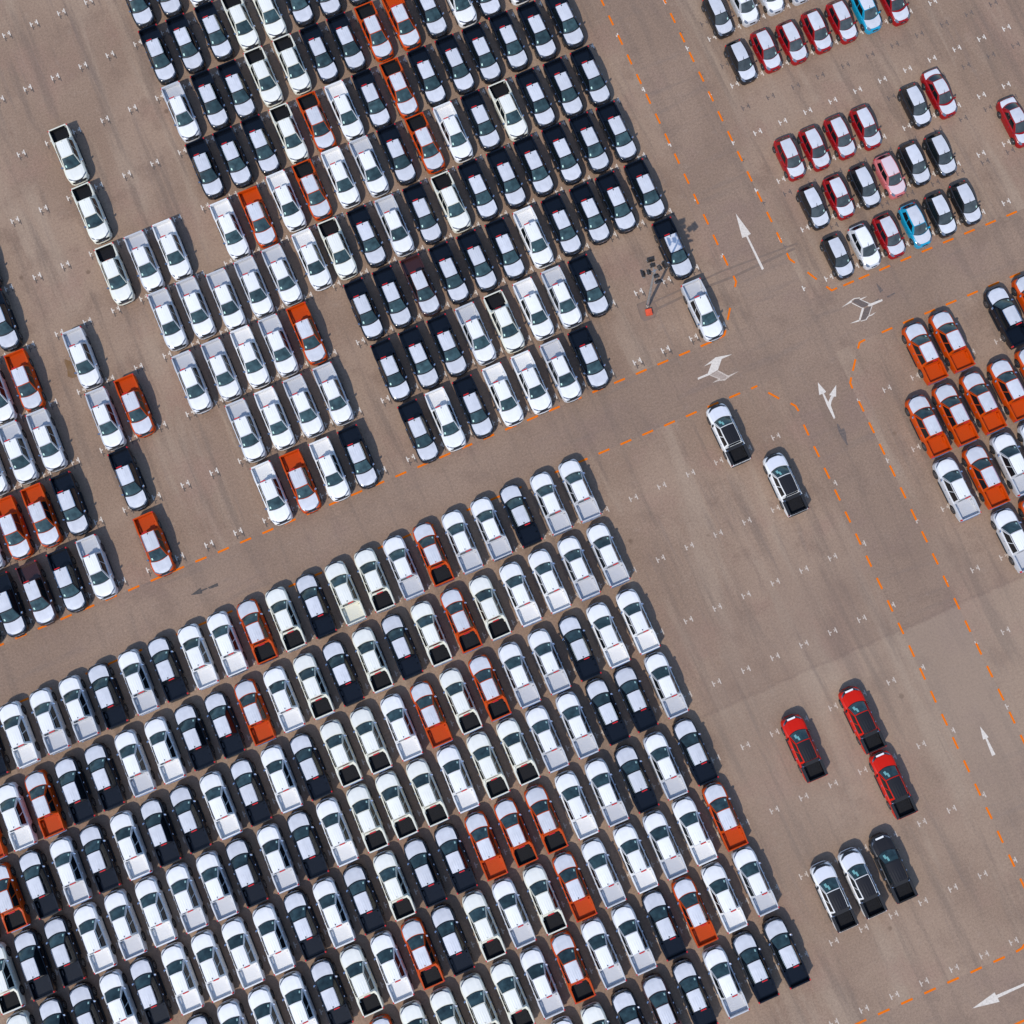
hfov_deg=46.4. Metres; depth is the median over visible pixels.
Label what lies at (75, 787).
pickup truck
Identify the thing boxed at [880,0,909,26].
sedan car
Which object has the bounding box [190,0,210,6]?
pickup truck
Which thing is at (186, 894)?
pickup truck
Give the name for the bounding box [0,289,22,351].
pickup truck
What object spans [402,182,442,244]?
pickup truck
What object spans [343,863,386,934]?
pickup truck
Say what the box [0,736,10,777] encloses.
pickup truck
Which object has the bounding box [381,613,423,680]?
pickup truck
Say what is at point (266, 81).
pickup truck
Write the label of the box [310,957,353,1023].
pickup truck
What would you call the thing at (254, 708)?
pickup truck
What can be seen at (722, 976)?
pickup truck
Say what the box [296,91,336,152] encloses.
pickup truck
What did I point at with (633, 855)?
pickup truck
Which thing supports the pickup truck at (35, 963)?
on the ground
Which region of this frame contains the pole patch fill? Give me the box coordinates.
[638,301,655,319]
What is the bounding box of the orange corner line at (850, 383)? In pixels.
[719,253,1023,952]
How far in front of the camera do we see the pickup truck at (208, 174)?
102.54 m
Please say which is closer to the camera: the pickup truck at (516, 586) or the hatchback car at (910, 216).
the pickup truck at (516, 586)
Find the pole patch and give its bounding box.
[637,299,657,320]
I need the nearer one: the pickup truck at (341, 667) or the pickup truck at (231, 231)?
the pickup truck at (341, 667)
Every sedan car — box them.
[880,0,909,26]
[920,68,956,119]
[996,96,1023,147]
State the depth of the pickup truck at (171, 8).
104.92 m
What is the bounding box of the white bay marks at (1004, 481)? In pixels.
[857,338,1009,709]
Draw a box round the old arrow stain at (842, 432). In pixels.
[837,283,894,444]
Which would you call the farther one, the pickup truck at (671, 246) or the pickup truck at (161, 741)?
the pickup truck at (671, 246)
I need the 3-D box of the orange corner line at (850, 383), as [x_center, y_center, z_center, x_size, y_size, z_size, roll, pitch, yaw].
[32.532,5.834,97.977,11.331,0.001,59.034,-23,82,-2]
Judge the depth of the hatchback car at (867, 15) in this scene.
103.80 m
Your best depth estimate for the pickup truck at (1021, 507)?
97.97 m
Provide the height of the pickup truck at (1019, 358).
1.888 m
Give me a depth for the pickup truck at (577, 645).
96.64 m
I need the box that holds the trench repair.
[650,243,797,310]
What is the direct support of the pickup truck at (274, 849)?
on the ground
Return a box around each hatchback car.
[701,0,733,38]
[724,39,756,84]
[728,0,758,27]
[749,28,781,73]
[760,0,783,15]
[772,135,805,181]
[774,20,807,65]
[789,0,807,5]
[796,184,829,230]
[797,126,830,171]
[799,9,831,54]
[819,234,853,280]
[821,174,854,220]
[822,114,855,160]
[824,0,857,44]
[846,164,880,209]
[846,223,880,269]
[848,0,881,33]
[848,105,881,150]
[870,213,905,259]
[872,153,906,199]
[896,141,930,187]
[897,83,931,129]
[897,202,931,248]
[922,132,956,178]
[922,192,956,237]
[946,180,981,226]
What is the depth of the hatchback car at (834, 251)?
100.75 m
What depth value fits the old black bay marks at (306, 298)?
102.26 m
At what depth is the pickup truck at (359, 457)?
98.83 m
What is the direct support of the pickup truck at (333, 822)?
on the ground
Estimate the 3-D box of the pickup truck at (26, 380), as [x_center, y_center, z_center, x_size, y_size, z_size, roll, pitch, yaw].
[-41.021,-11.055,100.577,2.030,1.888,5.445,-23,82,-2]
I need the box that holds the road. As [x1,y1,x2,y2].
[0,0,1023,1023]
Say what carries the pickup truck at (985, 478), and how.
on the ground
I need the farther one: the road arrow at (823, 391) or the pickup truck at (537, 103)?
the pickup truck at (537, 103)
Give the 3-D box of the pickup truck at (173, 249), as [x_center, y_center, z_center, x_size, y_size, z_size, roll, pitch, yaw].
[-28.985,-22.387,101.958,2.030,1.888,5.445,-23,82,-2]
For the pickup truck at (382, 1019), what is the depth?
93.02 m
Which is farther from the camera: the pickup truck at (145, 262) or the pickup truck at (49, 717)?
the pickup truck at (145, 262)
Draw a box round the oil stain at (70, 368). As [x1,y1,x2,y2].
[64,359,76,377]
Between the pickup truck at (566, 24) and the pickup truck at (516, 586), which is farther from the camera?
the pickup truck at (566, 24)
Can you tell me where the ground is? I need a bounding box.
[0,0,1023,1023]
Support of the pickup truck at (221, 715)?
on the ground
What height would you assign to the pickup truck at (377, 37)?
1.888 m
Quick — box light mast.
[640,256,668,315]
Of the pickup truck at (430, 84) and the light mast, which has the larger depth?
the pickup truck at (430, 84)
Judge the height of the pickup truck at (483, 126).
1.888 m
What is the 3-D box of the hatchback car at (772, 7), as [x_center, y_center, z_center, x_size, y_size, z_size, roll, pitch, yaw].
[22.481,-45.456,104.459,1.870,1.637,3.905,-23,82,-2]
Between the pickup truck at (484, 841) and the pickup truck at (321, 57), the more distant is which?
the pickup truck at (321, 57)
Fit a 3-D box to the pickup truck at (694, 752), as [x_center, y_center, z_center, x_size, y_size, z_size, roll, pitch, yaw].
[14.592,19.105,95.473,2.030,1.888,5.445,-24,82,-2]
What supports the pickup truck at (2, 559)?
on the ground
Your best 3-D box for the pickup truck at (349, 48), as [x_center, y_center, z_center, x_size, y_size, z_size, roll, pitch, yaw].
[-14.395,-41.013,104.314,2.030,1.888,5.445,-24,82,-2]
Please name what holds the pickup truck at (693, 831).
on the ground
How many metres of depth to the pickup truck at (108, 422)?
99.64 m
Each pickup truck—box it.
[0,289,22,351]
[0,369,17,424]
[0,420,39,484]
[0,455,10,496]
[0,495,34,560]
[0,543,5,569]
[0,571,29,637]
[0,701,41,768]
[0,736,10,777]
[0,782,37,851]
[0,826,7,858]
[0,862,30,933]
[0,942,25,1014]
[3,348,46,412]
[6,1010,34,1023]
[14,928,57,1000]
[15,560,59,625]
[19,849,62,919]
[20,483,63,547]
[25,408,67,471]
[25,769,67,838]
[29,687,71,754]
[39,995,72,1023]
[44,915,87,987]
[46,547,89,612]
[47,123,89,185]
[49,471,92,535]
[50,836,92,906]
[55,756,97,824]
[59,675,100,741]
[61,326,103,389]
[69,982,106,1023]
[70,182,112,243]
[74,902,117,973]
[75,534,118,599]
[79,823,122,893]
[84,386,126,450]
[84,743,126,811]
[87,662,129,729]
[94,242,135,305]
[99,969,141,1023]
[104,888,147,960]
[107,446,150,510]
[110,810,152,880]
[113,373,155,437]
[114,729,156,797]
[118,649,159,715]
[124,230,165,292]
[125,0,155,28]
[129,955,172,1023]
[132,511,175,576]
[135,876,177,947]
[138,24,178,85]
[140,797,182,867]
[144,716,186,783]
[147,288,188,350]
[147,636,189,702]
[151,218,192,280]
[156,0,183,18]
[160,81,201,142]
[161,942,204,1014]
[165,13,205,73]
[166,862,208,933]
[169,784,212,853]
[171,350,212,413]
[174,703,216,770]
[175,276,216,339]
[178,623,219,689]
[185,137,225,199]
[186,1012,212,1023]
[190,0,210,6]
[190,69,230,130]
[191,929,234,1002]
[193,1,234,61]
[196,850,239,921]
[200,337,241,401]
[200,771,242,839]
[204,691,246,758]
[205,268,246,330]
[207,611,248,677]
[209,198,250,260]
[212,126,253,188]
[217,59,257,120]
[217,998,248,1023]
[221,0,260,51]
[222,916,265,989]
[224,398,266,462]
[226,837,268,907]
[229,325,270,388]
[230,757,272,826]
[233,255,274,318]
[234,678,276,745]
[237,186,277,248]
[237,598,278,664]
[240,114,280,175]
[243,46,283,107]
[248,985,284,1023]
[250,460,292,525]
[253,0,287,40]
[253,386,295,450]
[253,903,295,975]
[257,313,298,377]
[257,823,299,893]
[260,243,302,306]
[261,744,302,812]
[263,666,305,732]
[265,170,306,232]
[265,586,307,652]
[268,103,308,164]
[272,34,311,94]
[279,449,321,513]
[279,971,320,1023]
[282,374,324,437]
[283,889,326,961]
[285,0,314,27]
[286,302,327,365]
[287,809,329,879]
[290,732,332,800]
[291,159,332,221]
[291,228,332,290]
[293,653,335,719]
[295,573,336,639]
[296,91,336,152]
[299,23,339,84]
[308,436,350,501]
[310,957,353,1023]
[312,362,353,425]
[313,876,355,948]
[316,0,342,18]
[316,797,358,866]
[317,217,357,279]
[320,146,360,208]
[320,719,362,787]
[322,640,364,706]
[324,80,364,141]
[325,560,366,626]
[326,12,366,73]
[337,424,378,488]
[340,944,384,1017]
[343,277,384,340]
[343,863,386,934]
[346,205,387,267]
[346,783,389,852]
[348,135,388,197]
[349,0,368,6]
[350,706,392,774]
[351,68,391,129]
[352,627,393,693]
[354,1,393,62]
[354,547,395,613]
[369,1014,394,1023]
[370,338,411,402]
[370,930,414,1003]
[372,265,412,328]
[373,850,416,920]
[374,194,414,256]
[375,770,418,839]
[376,123,416,185]
[379,57,418,118]
[380,693,422,760]
[381,0,421,50]
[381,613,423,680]
[383,535,424,600]
[397,399,439,463]
[398,326,439,389]
[399,253,440,316]
[400,1000,429,1023]
[401,917,444,989]
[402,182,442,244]
[404,112,445,174]
[404,837,447,907]
[406,758,449,826]
[407,46,446,107]
[410,680,452,747]
[411,600,452,666]
[412,0,447,39]
[413,522,454,587]
[424,387,465,451]
[426,313,467,377]
[428,241,469,304]
[430,170,470,233]
[430,986,465,1023]
[431,903,474,976]
[432,101,472,163]
[434,34,475,95]
[434,823,477,894]
[437,744,479,813]
[439,667,482,734]
[440,587,482,653]
[441,509,483,574]
[446,0,476,27]
[452,375,493,438]
[454,302,496,365]
[456,229,497,292]
[457,159,498,221]
[460,90,500,151]
[460,973,500,1023]
[461,23,501,84]
[462,889,506,961]
[464,810,507,880]
[466,731,510,799]
[468,654,511,721]
[469,575,511,640]
[470,496,512,561]
[474,0,501,19]
[481,362,523,426]
[483,290,524,353]
[484,217,525,280]
[486,146,526,209]
[487,79,527,141]
[488,11,528,72]
[490,959,535,1023]
[492,877,536,948]
[494,797,538,867]
[496,717,540,785]
[498,641,540,708]
[499,483,542,548]
[499,561,541,627]
[509,0,528,5]
[510,350,551,414]
[512,206,553,268]
[512,277,553,340]
[513,135,554,197]
[515,68,555,129]
[516,0,556,61]
[520,945,564,1019]
[523,863,567,935]
[524,784,568,854]
[525,705,568,772]
[527,628,570,694]
[528,548,570,614]
[530,471,572,536]
[539,338,581,402]
[540,194,581,256]
[540,265,581,328]
[541,123,582,185]
[543,57,583,118]
[544,0,584,49]
[550,930,595,1003]
[551,1016,573,1023]
[552,851,597,922]
[554,770,598,839]
[555,691,599,758]
[557,535,600,601]
[558,458,600,523]
[558,615,600,681]
[567,254,609,317]
[567,326,608,390]
[569,112,609,173]
[569,182,610,245]
[570,46,610,107]
[580,916,626,989]
[580,1002,609,1023]
[581,837,626,908]
[584,757,628,826]
[585,678,629,745]
[586,522,630,587]
[586,602,630,668]
[595,101,636,162]
[595,171,635,233]
[611,903,657,975]
[611,987,646,1023]
[613,665,657,732]
[613,823,658,893]
[614,744,658,813]
[616,588,660,654]
[623,158,665,221]
[641,888,687,960]
[641,973,682,1023]
[642,809,688,880]
[643,731,688,800]
[644,651,688,718]
[651,216,692,279]
[671,796,717,865]
[671,875,717,947]
[671,958,718,1023]
[672,718,718,785]
[681,278,722,341]
[701,862,747,933]
[702,781,748,851]
[702,944,749,1018]
[706,403,751,467]
[731,845,778,916]
[731,930,779,1003]
[762,916,810,989]
[763,452,808,517]
[780,714,827,782]
[810,861,858,932]
[838,686,886,754]
[838,847,887,918]
[868,832,917,903]
[869,750,917,819]
[901,322,948,385]
[905,394,951,458]
[928,310,975,373]
[931,383,979,447]
[932,457,981,522]
[959,371,1006,435]
[961,445,1009,509]
[983,286,1023,349]
[987,358,1023,422]
[989,432,1023,497]
[991,508,1023,573]
[1011,275,1023,313]
[1014,347,1023,379]
[1017,423,1023,447]
[1018,498,1023,521]
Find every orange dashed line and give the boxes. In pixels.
[0,342,711,645]
[19,392,739,702]
[601,0,727,265]
[663,0,781,242]
[803,424,1023,887]
[843,211,1016,285]
[855,956,1004,1023]
[858,401,1023,743]
[882,272,1020,332]
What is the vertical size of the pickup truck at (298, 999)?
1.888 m
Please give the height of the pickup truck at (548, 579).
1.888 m
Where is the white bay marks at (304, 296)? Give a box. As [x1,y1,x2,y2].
[0,0,725,633]
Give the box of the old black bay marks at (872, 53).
[680,0,1019,246]
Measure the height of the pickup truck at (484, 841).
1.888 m
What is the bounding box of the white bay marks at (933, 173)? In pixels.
[663,0,1010,290]
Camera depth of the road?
99.75 m
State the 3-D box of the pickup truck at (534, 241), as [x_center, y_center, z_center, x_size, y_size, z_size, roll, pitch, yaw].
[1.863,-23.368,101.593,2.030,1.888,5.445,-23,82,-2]
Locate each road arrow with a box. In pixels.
[192,583,217,594]
[698,354,736,381]
[736,214,763,269]
[818,383,835,417]
[844,296,882,322]
[974,983,1023,1007]
[980,727,994,755]
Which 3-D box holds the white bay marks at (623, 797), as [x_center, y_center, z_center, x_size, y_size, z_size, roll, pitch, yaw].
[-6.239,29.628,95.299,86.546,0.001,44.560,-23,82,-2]
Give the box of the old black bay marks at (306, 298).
[0,0,728,638]
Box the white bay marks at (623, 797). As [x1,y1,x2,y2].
[1,433,1018,1023]

